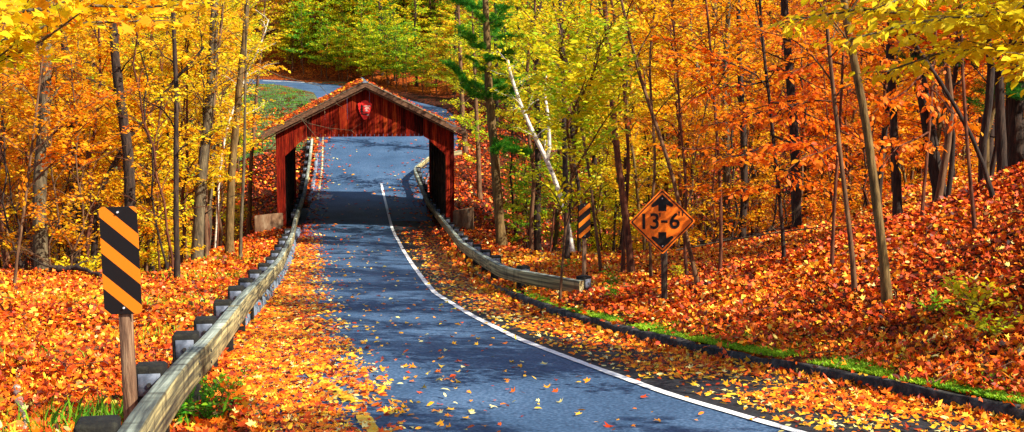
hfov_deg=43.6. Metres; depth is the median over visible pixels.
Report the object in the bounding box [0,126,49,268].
sapling
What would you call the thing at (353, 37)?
understory tree
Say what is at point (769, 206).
understory tree
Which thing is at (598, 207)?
sapling
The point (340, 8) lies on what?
maple tree
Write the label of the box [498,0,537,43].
maple tree
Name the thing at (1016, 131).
maple tree
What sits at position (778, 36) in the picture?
beech tree
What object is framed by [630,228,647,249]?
sapling
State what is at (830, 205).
understory tree
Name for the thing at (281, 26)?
maple tree
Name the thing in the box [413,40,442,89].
understory tree
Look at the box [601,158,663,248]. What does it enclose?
understory tree
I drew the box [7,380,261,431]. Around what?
grass
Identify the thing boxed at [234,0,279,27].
maple tree
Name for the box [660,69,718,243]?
sapling
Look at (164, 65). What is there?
maple tree
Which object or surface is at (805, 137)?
beech tree
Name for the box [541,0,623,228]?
maple tree
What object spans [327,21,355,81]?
understory tree
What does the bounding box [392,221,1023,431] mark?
road shoulder
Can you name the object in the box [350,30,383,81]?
understory tree
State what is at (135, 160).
beech tree
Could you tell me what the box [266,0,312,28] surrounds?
maple tree
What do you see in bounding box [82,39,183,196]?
maple tree
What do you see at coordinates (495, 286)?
kerb
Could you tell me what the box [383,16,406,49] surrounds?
understory tree
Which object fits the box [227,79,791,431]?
road
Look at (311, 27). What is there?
understory tree
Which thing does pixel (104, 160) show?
maple tree
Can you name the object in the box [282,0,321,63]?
understory tree
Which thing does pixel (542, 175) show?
understory tree
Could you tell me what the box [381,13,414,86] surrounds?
understory tree
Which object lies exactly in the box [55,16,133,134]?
beech tree
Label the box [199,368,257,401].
shrub
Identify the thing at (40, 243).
maple tree
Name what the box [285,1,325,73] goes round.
understory tree
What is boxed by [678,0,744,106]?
beech tree
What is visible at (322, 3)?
maple tree
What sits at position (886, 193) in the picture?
beech tree
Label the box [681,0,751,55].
maple tree
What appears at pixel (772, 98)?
beech tree
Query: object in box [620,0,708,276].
maple tree
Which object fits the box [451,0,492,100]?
maple tree
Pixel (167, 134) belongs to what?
maple tree
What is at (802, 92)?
beech tree
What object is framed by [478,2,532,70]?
maple tree
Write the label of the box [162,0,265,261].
maple tree
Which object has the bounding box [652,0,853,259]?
beech tree
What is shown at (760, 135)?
understory tree
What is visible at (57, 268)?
fallen branch
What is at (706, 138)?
sapling
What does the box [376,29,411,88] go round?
understory tree
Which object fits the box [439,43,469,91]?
understory tree
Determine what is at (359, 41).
understory tree
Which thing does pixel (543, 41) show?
maple tree
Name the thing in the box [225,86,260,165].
understory tree
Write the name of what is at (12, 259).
understory tree
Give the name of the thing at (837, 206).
understory tree
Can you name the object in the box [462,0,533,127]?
maple tree
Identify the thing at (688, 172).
beech tree
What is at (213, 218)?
maple tree
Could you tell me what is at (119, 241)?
object marker sign
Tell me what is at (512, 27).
maple tree
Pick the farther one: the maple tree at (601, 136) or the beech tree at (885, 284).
the maple tree at (601, 136)
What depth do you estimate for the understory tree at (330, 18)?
138.84 m
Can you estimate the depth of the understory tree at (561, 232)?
63.15 m
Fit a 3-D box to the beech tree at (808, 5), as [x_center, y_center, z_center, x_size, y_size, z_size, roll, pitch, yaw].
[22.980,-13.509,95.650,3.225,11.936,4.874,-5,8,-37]
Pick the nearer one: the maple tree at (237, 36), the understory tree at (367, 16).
the maple tree at (237, 36)
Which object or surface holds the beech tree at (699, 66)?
on the ground at (312, 72)
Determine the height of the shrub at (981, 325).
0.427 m
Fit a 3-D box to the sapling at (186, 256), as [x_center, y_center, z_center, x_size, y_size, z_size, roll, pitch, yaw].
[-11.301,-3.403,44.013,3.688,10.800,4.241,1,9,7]
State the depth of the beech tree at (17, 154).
51.94 m
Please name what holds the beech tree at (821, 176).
on the ground at (312, 72)
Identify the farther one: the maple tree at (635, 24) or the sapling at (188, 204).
the maple tree at (635, 24)
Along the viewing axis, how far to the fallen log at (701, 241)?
45.26 m
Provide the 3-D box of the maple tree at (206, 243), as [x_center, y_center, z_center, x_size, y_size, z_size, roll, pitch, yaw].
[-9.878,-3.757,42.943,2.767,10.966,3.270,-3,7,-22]
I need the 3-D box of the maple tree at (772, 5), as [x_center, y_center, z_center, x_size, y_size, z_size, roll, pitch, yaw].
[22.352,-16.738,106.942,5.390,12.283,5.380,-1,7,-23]
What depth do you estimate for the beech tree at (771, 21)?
90.83 m
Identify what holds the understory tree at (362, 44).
on the ground at (312, 72)
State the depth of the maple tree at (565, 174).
39.18 m
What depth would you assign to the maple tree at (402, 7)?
139.80 m
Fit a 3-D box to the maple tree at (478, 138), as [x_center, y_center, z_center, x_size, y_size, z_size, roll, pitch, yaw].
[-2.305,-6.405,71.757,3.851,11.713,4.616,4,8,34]
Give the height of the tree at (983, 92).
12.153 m
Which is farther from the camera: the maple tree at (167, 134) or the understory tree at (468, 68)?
the understory tree at (468, 68)
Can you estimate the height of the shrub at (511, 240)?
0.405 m
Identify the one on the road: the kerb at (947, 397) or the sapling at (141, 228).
the kerb at (947, 397)
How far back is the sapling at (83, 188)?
43.86 m
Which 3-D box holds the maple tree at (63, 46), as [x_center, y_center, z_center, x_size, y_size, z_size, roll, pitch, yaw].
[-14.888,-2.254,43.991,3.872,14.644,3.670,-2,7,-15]
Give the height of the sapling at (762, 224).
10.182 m
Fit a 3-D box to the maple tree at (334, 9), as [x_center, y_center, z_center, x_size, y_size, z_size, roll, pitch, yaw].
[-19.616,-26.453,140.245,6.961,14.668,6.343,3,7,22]
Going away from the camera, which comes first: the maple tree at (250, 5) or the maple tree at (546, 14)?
the maple tree at (250, 5)
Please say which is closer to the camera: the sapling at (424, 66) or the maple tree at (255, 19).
the maple tree at (255, 19)
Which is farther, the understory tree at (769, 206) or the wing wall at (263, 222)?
the understory tree at (769, 206)
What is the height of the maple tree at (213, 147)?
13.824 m
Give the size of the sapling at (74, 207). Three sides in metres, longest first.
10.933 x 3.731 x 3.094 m
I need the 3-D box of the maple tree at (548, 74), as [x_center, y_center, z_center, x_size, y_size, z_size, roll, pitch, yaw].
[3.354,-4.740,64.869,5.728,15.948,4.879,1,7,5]
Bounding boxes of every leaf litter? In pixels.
[0,77,977,270]
[0,159,1023,336]
[0,188,1023,431]
[158,171,995,276]
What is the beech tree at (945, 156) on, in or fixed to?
on the ground at (312, 72)
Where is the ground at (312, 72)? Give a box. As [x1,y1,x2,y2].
[0,0,1023,431]
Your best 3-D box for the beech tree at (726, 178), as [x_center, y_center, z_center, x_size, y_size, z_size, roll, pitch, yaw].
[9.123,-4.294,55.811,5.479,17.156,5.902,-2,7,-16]
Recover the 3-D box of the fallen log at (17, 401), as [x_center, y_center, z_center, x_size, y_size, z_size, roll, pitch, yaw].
[-4.966,1.968,12.974,0.115,0.386,3.077,-3,7,-23]
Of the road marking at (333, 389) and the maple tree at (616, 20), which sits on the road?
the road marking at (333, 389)
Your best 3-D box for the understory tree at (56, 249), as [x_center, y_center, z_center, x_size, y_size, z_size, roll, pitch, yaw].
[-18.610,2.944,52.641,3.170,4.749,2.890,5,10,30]
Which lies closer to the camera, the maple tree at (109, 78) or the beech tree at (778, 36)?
the maple tree at (109, 78)
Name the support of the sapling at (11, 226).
on the ground at (312, 72)
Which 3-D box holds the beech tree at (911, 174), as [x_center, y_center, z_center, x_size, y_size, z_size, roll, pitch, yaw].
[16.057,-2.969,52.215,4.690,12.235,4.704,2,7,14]
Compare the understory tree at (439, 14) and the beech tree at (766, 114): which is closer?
the beech tree at (766, 114)
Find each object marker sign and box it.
[99,206,141,420]
[579,203,589,274]
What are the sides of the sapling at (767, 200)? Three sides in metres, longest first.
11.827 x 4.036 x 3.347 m
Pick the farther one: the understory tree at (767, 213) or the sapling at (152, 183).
the understory tree at (767, 213)
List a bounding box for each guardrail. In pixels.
[73,139,312,431]
[414,150,590,292]
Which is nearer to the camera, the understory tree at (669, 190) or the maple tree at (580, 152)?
the maple tree at (580, 152)
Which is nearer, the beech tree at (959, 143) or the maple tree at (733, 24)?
the beech tree at (959, 143)
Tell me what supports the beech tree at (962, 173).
on the ground at (312, 72)
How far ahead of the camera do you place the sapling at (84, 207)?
47.08 m
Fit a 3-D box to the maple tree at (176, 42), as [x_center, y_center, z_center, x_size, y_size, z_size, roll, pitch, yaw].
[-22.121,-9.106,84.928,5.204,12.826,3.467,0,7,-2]
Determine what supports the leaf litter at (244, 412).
on the ground at (312, 72)
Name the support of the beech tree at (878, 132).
on the ground at (312, 72)
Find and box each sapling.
[0,23,71,269]
[0,43,99,270]
[0,50,68,270]
[0,105,69,264]
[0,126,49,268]
[0,138,29,269]
[3,50,149,270]
[5,132,51,268]
[7,26,133,265]
[9,149,66,268]
[18,110,87,270]
[24,123,68,262]
[31,87,120,269]
[32,51,163,259]
[33,43,113,264]
[33,78,154,263]
[49,142,107,258]
[61,126,100,267]
[76,0,210,268]
[88,0,193,269]
[107,56,172,237]
[120,86,173,257]
[123,7,213,271]
[135,0,225,259]
[135,158,205,267]
[139,241,163,270]
[142,186,193,258]
[158,0,240,248]
[160,195,192,262]
[179,203,212,255]
[193,5,260,247]
[212,190,244,242]
[221,182,252,232]
[277,37,300,67]
[311,31,339,68]
[409,47,438,93]
[417,47,444,94]
[503,159,554,246]
[518,0,620,251]
[570,101,621,252]
[572,225,602,255]
[607,122,665,251]
[628,0,766,247]
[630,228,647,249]
[659,81,733,237]
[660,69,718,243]
[666,111,714,247]
[674,94,732,237]
[676,69,768,245]
[691,1,789,240]
[699,55,802,233]
[705,40,771,239]
[732,54,820,232]
[749,58,821,231]
[752,16,829,222]
[760,84,830,229]
[770,34,867,228]
[811,90,858,219]
[814,23,906,220]
[817,1,907,203]
[830,4,918,205]
[838,93,890,214]
[852,3,916,192]
[886,89,929,184]
[962,128,995,170]
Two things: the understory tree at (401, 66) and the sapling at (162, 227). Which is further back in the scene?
the understory tree at (401, 66)
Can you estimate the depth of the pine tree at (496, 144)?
48.86 m
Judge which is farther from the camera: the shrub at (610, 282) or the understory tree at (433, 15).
the understory tree at (433, 15)
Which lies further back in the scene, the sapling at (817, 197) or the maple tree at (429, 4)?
the maple tree at (429, 4)
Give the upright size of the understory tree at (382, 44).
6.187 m
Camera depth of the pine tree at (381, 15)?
135.83 m
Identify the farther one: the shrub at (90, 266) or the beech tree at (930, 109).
the shrub at (90, 266)
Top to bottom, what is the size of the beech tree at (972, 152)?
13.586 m
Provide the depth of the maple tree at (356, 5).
135.89 m
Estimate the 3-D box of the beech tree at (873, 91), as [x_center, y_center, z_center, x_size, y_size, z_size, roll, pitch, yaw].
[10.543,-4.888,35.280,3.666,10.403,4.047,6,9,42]
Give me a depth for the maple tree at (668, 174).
59.07 m
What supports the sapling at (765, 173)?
on the ground at (312, 72)
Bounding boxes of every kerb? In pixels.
[245,227,300,324]
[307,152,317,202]
[441,232,505,290]
[504,289,1023,420]
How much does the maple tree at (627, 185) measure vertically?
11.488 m
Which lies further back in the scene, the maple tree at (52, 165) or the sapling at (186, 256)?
the maple tree at (52, 165)
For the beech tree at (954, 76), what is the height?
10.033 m
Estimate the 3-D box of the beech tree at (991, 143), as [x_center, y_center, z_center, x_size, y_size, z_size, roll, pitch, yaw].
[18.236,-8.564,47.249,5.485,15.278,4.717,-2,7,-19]
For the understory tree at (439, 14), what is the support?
on the ground at (312, 72)
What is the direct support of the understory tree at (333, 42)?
on the ground at (312, 72)
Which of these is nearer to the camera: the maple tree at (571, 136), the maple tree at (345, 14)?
the maple tree at (571, 136)
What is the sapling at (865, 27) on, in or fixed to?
on the ground at (312, 72)
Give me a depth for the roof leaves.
60.61 m
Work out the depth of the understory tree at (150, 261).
47.18 m
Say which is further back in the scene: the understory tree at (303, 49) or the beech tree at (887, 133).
the understory tree at (303, 49)
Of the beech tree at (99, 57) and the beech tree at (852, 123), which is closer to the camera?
the beech tree at (99, 57)
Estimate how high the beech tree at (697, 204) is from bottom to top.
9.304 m
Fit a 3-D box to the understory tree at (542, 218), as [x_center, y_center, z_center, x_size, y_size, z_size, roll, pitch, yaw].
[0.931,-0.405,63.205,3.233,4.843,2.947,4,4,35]
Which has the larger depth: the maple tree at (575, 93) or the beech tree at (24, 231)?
the beech tree at (24, 231)
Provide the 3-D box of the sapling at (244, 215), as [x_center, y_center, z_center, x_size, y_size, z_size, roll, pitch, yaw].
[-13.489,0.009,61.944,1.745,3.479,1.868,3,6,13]
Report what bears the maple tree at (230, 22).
on the ground at (312, 72)
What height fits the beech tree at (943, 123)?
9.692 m
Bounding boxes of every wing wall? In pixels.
[255,213,282,233]
[453,207,473,230]
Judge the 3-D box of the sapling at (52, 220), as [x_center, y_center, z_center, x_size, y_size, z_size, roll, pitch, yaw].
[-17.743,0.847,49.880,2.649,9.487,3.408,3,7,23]
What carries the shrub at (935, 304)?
on the ground at (312, 72)
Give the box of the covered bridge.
[261,77,468,227]
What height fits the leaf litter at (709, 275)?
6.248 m
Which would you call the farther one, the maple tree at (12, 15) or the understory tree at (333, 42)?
the understory tree at (333, 42)
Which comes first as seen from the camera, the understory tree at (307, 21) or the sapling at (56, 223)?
the sapling at (56, 223)
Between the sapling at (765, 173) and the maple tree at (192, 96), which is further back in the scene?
the maple tree at (192, 96)
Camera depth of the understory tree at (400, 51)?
126.18 m
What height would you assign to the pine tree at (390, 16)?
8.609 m
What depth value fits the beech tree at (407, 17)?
139.18 m
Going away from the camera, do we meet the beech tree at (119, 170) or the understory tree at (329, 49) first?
the beech tree at (119, 170)
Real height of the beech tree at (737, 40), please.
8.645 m
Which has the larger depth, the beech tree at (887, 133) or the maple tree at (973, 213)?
the beech tree at (887, 133)
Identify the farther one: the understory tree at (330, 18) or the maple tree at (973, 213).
the understory tree at (330, 18)
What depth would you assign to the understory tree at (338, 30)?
135.10 m
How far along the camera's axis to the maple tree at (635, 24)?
90.61 m
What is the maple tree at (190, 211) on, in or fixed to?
on the ground at (312, 72)
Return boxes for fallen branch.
[26,255,101,276]
[676,211,855,250]
[736,242,772,277]
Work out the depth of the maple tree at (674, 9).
22.99 m
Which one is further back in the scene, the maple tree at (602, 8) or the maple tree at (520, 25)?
the maple tree at (602, 8)
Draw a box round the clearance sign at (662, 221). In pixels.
[630,189,694,299]
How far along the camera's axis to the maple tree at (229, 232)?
43.74 m
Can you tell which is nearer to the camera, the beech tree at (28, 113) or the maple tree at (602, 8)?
the beech tree at (28, 113)
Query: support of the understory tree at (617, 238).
on the ground at (312, 72)
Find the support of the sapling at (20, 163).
on the ground at (312, 72)
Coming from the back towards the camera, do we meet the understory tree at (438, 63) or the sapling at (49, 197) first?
the understory tree at (438, 63)
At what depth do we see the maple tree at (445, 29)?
120.48 m
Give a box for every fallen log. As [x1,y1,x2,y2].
[12,384,28,428]
[680,222,790,246]
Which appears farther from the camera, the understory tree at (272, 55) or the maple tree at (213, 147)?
the understory tree at (272, 55)
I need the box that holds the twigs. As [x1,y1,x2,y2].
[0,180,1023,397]
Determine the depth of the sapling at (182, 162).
42.24 m
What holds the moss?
on the ground at (312, 72)
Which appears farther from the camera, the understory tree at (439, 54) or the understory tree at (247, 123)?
the understory tree at (439, 54)
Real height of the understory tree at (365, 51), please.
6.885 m
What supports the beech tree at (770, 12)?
on the ground at (312, 72)
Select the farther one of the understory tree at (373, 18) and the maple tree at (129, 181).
the understory tree at (373, 18)
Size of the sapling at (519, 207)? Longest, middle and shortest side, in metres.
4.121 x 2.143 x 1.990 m
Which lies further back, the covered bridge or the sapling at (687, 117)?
the covered bridge
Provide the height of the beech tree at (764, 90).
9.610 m
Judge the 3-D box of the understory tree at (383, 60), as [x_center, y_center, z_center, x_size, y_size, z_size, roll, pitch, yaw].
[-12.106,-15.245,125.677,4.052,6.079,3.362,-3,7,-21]
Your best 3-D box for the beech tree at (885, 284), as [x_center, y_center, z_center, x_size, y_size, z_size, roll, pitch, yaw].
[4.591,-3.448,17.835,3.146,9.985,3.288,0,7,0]
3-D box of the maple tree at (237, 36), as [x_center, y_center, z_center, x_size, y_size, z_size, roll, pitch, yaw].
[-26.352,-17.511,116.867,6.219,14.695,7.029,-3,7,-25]
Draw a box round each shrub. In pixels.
[52,251,101,270]
[175,377,253,423]
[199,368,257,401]
[507,234,520,242]
[554,258,578,267]
[599,266,620,284]
[604,284,619,296]
[667,262,690,276]
[909,289,959,313]
[938,275,1015,313]
[952,304,1022,338]
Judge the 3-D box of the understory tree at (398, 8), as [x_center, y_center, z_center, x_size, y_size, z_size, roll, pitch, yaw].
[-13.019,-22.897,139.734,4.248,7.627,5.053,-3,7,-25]
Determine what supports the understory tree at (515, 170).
on the ground at (312, 72)
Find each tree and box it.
[0,0,109,174]
[0,0,148,284]
[0,0,228,105]
[0,7,57,268]
[0,13,93,270]
[0,22,31,260]
[0,22,66,268]
[0,40,93,241]
[0,80,67,267]
[0,81,69,269]
[0,93,32,266]
[0,216,24,267]
[1,83,34,266]
[2,28,87,256]
[2,52,138,262]
[4,0,87,272]
[4,64,120,264]
[6,27,96,173]
[11,25,20,255]
[11,84,123,224]
[11,94,104,249]
[22,0,116,264]
[29,0,170,268]
[33,20,108,181]
[47,237,84,255]
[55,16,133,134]
[57,30,206,270]
[58,13,192,243]
[59,13,169,266]
[62,0,185,207]
[65,86,155,200]
[69,25,185,188]
[70,14,123,259]
[71,0,122,76]
[75,44,191,246]
[79,14,193,270]
[82,2,147,113]
[82,11,188,190]
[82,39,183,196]
[85,76,191,205]
[92,28,215,272]
[116,78,198,176]
[116,168,190,270]
[117,35,226,268]
[118,1,189,271]
[123,0,225,254]
[123,12,192,241]
[126,0,225,257]
[132,0,241,279]
[132,0,256,262]
[136,161,191,256]
[144,1,208,167]
[153,8,242,249]
[153,107,224,248]
[154,191,190,269]
[156,11,227,201]
[158,1,232,171]
[159,0,171,267]
[160,0,238,100]
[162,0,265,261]
[164,0,290,245]
[178,0,258,257]
[181,0,268,245]
[182,54,253,246]
[190,3,248,230]
[191,0,292,253]
[193,154,253,223]
[196,9,283,247]
[197,0,264,146]
[199,0,355,258]
[202,3,274,176]
[207,5,253,74]
[208,1,261,95]
[217,41,265,185]
[220,96,261,165]
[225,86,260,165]
[228,0,258,114]
[234,0,276,234]
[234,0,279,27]
[236,0,274,56]
[249,0,279,35]
[250,2,285,65]
[264,0,312,63]
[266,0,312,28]
[266,2,311,72]
[270,0,312,45]
[271,6,293,52]
[277,4,307,70]
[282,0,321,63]
[284,9,316,65]
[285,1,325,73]
[291,17,317,63]
[292,0,336,35]
[295,0,338,45]
[296,0,325,59]
[299,2,338,74]
[301,23,339,77]
[303,2,324,56]
[309,1,351,30]
[309,15,341,78]
[310,4,340,51]
[317,24,353,80]
[320,0,343,31]
[322,0,358,60]
[323,0,359,49]
[323,26,360,80]
[327,12,350,64]
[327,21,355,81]
[328,3,362,28]
[332,0,375,40]
[334,14,358,54]
[334,30,362,80]
[340,18,380,77]
[341,0,385,77]
[341,0,389,42]
[342,20,363,75]
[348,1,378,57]
[349,0,410,75]
[349,16,384,80]
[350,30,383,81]
[353,21,388,83]
[358,12,382,53]
[358,23,382,62]
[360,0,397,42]
[360,25,391,81]
[361,3,405,84]
[369,0,392,30]
[369,30,400,86]
[371,28,400,80]
[372,0,406,23]
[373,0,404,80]
[376,23,412,84]
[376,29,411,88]
[377,1,403,38]
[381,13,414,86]
[382,27,418,87]
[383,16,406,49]
[383,20,430,90]
[384,0,425,33]
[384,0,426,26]
[386,33,413,86]
[387,0,442,86]
[397,0,423,31]
[400,0,431,46]
[400,29,437,91]
[403,0,452,38]
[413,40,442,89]
[414,19,447,87]
[417,24,455,94]
[417,36,449,87]
[418,0,454,37]
[421,0,442,25]
[428,2,494,152]
[428,30,457,94]
[429,0,452,27]
[429,1,474,55]
[431,1,477,94]
[431,3,475,40]
[437,0,538,245]
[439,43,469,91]
[442,34,467,98]
[446,0,512,201]
[447,38,494,101]
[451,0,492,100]
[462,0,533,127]
[462,0,572,250]
[467,38,504,80]
[469,40,548,240]
[469,43,502,113]
[476,0,531,107]
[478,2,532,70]
[481,0,590,251]
[483,153,550,239]
[485,31,586,243]
[487,49,580,252]
[490,1,548,105]
[491,0,608,258]
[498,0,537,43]
[501,158,549,247]
[503,0,631,254]
[503,145,552,247]
[507,39,542,106]
[511,31,598,251]
[513,0,552,105]
[514,0,649,299]
[515,0,585,157]
[518,130,562,223]
[520,0,628,201]
[521,0,567,61]
[526,0,635,272]
[527,160,582,250]
[531,25,611,186]
[533,0,677,272]
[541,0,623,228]
[541,0,628,252]
[548,60,651,249]
[555,201,602,249]
[566,0,689,271]
[566,11,690,250]
[570,0,710,284]
[571,0,627,37]
[581,0,631,73]
[583,6,621,174]
[583,15,693,250]
[583,66,657,251]
[585,151,632,226]
[588,0,646,87]
[588,0,677,184]
[589,16,638,232]
[589,183,648,252]
[599,179,648,249]
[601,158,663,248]
[602,61,695,249]
[606,11,708,194]
[607,0,631,39]
[616,2,660,121]
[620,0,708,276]
[621,0,741,275]
[621,0,753,248]
[622,19,733,193]
[629,109,687,199]
[633,198,704,251]
[636,0,677,23]
[636,0,711,60]
[637,19,711,192]
[637,186,709,250]
[647,162,696,247]
[651,0,804,270]
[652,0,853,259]
[657,92,738,239]
[659,38,720,178]
[665,0,748,238]
[670,0,803,237]
[670,105,739,226]
[678,0,724,137]
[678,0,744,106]
[679,1,751,171]
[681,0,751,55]
[684,0,808,237]
[686,2,723,36]
[692,142,750,234]
[694,0,799,232]
[698,0,855,227]
[705,37,808,232]
[705,201,753,237]
[712,0,778,45]
[728,0,925,292]
[728,55,781,181]
[731,181,776,234]
[733,158,782,220]
[741,0,796,23]
[742,0,823,129]
[746,13,858,202]
[748,98,779,144]
[748,157,791,226]
[749,31,849,224]
[750,26,858,223]
[751,0,808,77]
[755,0,927,269]
[757,151,826,228]
[758,0,810,126]
[758,52,883,224]
[767,0,1023,97]
[782,165,837,222]
[784,172,860,226]
[791,0,838,42]
[791,0,892,303]
[798,0,874,212]
[803,0,901,218]
[809,0,970,203]
[809,3,896,211]
[810,179,860,216]
[812,149,869,214]
[823,2,923,199]
[829,1,942,198]
[837,163,871,213]
[843,73,957,192]
[844,4,882,203]
[844,4,945,196]
[846,0,979,215]
[848,10,946,186]
[848,57,911,194]
[850,39,972,184]
[850,49,924,206]
[856,1,1010,200]
[863,0,1021,197]
[867,0,999,217]
[869,7,984,144]
[875,56,978,180]
[877,72,956,196]
[883,0,1023,163]
[894,2,994,197]
[897,0,1017,181]
[897,7,985,136]
[898,0,976,232]
[899,4,986,176]
[903,4,970,183]
[905,32,1006,122]
[907,25,945,201]
[920,57,984,172]
[927,155,976,177]
[939,67,985,176]
[941,68,985,168]
[942,0,1008,175]
[942,4,995,177]
[959,138,996,174]
[979,0,1022,175]
[989,120,993,167]
[993,2,1007,173]
[1008,8,1023,166]
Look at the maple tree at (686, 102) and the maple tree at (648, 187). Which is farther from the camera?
the maple tree at (686, 102)
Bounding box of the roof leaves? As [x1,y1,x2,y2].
[262,78,461,130]
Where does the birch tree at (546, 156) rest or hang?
on the ground at (312, 72)
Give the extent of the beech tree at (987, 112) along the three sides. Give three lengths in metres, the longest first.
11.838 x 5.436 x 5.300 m
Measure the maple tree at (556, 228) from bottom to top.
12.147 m
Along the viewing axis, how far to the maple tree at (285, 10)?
139.49 m
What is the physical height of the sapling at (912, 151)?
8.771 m
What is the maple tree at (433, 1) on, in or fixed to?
on the ground at (312, 72)
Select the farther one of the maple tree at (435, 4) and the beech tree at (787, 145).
the maple tree at (435, 4)
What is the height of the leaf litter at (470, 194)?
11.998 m
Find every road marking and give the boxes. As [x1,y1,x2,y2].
[306,374,356,400]
[315,195,332,197]
[317,137,323,198]
[356,415,378,431]
[380,183,805,431]
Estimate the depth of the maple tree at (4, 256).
43.17 m
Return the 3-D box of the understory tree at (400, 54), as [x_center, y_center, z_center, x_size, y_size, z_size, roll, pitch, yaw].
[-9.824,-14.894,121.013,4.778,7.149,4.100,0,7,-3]
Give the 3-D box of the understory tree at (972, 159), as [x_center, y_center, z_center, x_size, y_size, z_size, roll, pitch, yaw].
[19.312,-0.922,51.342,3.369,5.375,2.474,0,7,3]
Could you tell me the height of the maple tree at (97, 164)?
11.943 m
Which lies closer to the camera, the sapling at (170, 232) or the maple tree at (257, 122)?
the sapling at (170, 232)
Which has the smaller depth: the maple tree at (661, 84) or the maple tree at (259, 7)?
the maple tree at (661, 84)
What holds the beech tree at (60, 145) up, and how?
on the ground at (312, 72)
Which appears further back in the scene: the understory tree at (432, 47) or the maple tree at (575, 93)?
the understory tree at (432, 47)
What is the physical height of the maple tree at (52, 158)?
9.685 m
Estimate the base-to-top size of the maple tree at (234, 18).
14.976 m
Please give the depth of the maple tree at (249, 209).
61.94 m
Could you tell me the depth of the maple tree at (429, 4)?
138.53 m
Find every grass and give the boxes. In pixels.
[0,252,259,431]
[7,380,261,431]
[182,83,307,157]
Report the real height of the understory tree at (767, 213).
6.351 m
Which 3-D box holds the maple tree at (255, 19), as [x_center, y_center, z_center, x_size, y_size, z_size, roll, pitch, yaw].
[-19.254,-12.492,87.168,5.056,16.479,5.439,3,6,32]
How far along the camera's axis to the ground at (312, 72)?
75.77 m
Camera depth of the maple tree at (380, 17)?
132.83 m
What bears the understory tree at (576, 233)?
on the ground at (312, 72)
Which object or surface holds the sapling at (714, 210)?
on the leaf litter at (265, 244)
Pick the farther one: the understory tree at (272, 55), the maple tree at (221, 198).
the understory tree at (272, 55)
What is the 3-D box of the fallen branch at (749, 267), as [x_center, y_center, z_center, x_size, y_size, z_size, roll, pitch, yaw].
[4.179,0.915,25.034,0.847,1.463,6.101,0,7,0]
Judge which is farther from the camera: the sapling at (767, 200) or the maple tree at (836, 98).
the maple tree at (836, 98)
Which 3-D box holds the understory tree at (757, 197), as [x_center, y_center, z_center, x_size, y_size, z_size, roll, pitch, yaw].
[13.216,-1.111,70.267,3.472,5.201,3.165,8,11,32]
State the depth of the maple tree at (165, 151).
55.87 m
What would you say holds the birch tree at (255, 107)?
on the ground at (312, 72)
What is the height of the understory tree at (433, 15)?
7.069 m
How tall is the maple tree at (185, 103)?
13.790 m
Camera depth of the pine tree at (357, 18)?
134.98 m
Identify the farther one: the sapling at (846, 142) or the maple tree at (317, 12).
the maple tree at (317, 12)
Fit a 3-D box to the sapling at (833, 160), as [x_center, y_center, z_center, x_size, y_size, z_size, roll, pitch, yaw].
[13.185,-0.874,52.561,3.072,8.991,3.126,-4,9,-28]
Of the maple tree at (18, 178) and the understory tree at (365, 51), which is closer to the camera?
the maple tree at (18, 178)
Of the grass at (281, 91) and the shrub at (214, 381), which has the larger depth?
the grass at (281, 91)
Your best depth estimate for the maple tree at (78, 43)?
56.76 m
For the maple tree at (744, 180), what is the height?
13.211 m
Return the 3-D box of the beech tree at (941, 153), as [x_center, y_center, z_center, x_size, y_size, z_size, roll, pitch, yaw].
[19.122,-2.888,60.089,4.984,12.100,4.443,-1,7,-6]
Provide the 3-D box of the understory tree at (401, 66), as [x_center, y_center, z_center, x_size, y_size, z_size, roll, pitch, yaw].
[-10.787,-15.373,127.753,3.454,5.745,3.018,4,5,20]
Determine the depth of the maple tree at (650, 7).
134.08 m
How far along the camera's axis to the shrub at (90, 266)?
35.31 m
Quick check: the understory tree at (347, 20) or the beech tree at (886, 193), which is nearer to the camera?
the beech tree at (886, 193)
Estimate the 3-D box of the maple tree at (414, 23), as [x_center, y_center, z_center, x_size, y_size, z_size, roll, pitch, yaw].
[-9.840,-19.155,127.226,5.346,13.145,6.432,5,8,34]
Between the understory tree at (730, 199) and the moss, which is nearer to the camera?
the moss
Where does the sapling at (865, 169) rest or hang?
on the ground at (312, 72)
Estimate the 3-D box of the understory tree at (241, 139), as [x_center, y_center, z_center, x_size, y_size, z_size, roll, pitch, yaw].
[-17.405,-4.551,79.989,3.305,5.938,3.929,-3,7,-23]
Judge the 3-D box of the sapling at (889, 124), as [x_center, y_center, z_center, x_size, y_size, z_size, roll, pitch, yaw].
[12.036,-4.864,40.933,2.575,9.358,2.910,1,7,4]
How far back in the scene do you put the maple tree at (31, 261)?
45.09 m
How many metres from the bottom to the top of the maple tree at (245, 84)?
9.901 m
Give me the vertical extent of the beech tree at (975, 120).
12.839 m
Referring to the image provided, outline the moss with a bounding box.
[506,285,1023,403]
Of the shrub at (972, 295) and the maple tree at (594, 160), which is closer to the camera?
the shrub at (972, 295)
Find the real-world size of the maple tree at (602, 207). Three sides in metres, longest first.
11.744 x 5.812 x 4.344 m
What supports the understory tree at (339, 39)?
on the ground at (312, 72)
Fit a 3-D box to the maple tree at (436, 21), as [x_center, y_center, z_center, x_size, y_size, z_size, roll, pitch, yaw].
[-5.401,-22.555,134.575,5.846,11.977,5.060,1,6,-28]
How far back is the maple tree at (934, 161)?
30.88 m
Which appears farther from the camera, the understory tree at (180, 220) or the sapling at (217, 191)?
the understory tree at (180, 220)
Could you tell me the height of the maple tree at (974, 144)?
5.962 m
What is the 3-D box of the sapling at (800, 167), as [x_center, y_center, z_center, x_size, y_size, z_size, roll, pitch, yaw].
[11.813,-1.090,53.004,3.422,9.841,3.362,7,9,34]
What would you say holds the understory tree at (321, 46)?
on the ground at (312, 72)

